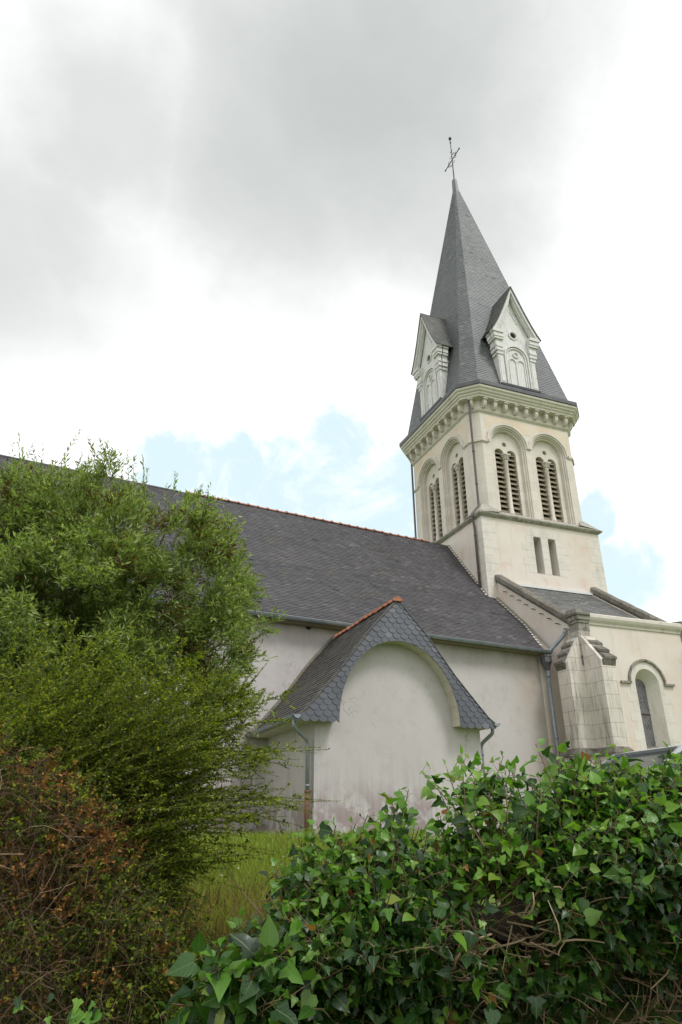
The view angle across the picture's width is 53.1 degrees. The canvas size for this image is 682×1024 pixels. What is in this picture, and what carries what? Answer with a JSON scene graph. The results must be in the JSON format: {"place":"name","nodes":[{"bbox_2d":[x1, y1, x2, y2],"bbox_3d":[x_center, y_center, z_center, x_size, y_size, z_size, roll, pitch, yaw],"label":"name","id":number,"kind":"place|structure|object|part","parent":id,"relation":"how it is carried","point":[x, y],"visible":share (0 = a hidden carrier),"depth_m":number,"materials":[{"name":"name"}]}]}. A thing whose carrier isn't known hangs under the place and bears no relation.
{"place":"outdoors","nodes":[
{"label":"outdoors","id":0,"kind":"place"},
{"bbox_2d":[0,834,681,1023],"bbox_3d":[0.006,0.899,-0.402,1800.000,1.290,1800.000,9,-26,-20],"label":"ground","id":1,"kind":"structure","parent":0,"point":[624,1014],"depth_m":2.80,"materials":[{"name":"brown soil"}]},
{"bbox_2d":[12,993,108,1023],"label":"ivy plant","id":2,"kind":"object","parent":1,"relation":"on","point":[77,1015],"visible":1,"depth_m":2.06,"materials":[{"name":"green plant"}]},
{"bbox_2d":[0,708,232,1023],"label":"bramble tangle","id":3,"kind":"object","parent":1,"relation":"on","point":[157,963],"visible":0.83,"depth_m":2.55,"materials":[{"name":"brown plant"}]},
{"bbox_2d":[0,429,286,905],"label":"tree","id":4,"kind":"object","parent":1,"relation":"on","point":[47,546],"visible":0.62,"depth_m":5.87,"materials":[{"name":"green plant"}]},
{"bbox_2d":[0,606,340,1003],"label":"shrub","id":5,"kind":"object","parent":1,"relation":"on","point":[136,769],"visible":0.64,"depth_m":3.04,"materials":[{"name":"green plant"}]},
{"bbox_2d":[108,822,425,998],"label":"grass","id":6,"kind":"structure","parent":1,"relation":"on","point":[248,877],"depth_m":5.61,"materials":[{"name":"green plant"}]},
{"bbox_2d":[0,137,681,835],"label":"church","id":7,"kind":"structure","parent":1,"relation":"on","point":[484,613],"depth_m":22.87,"materials":[{"name":"paint"}]},
{"bbox_2d":[620,659,679,749],"bbox_3d":[10.062,6.393,22.358,2.240,3.065,0.560,9,-26,-20],"label":"window","id":8,"kind":"structure","parent":7,"relation":"in","point":[652,708],"depth_m":22.44,"materials":[{"name":"stone"}]},
{"bbox_2d":[154,738,681,1023],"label":"ivy hedge","id":9,"kind":"object","parent":1,"relation":"on","point":[380,929],"visible":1,"depth_m":2.41,"materials":[{"name":"green plant"}]},
{"bbox_2d":[519,744,681,825],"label":"car","id":10,"kind":"object","parent":1,"relation":"on","point":[646,756],"visible":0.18,"depth_m":9.08,"materials":[{"name":"metal"}]},
{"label":"windows","id":11,"kind":"part","parent":10,"relation":"part of","materials":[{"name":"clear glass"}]},
{"bbox_2d":[0,0,681,622],"label":"sky","id":12,"kind":"structure","parent":0,"point":[223,223],"materials":[{"name":"white"}]}
]}

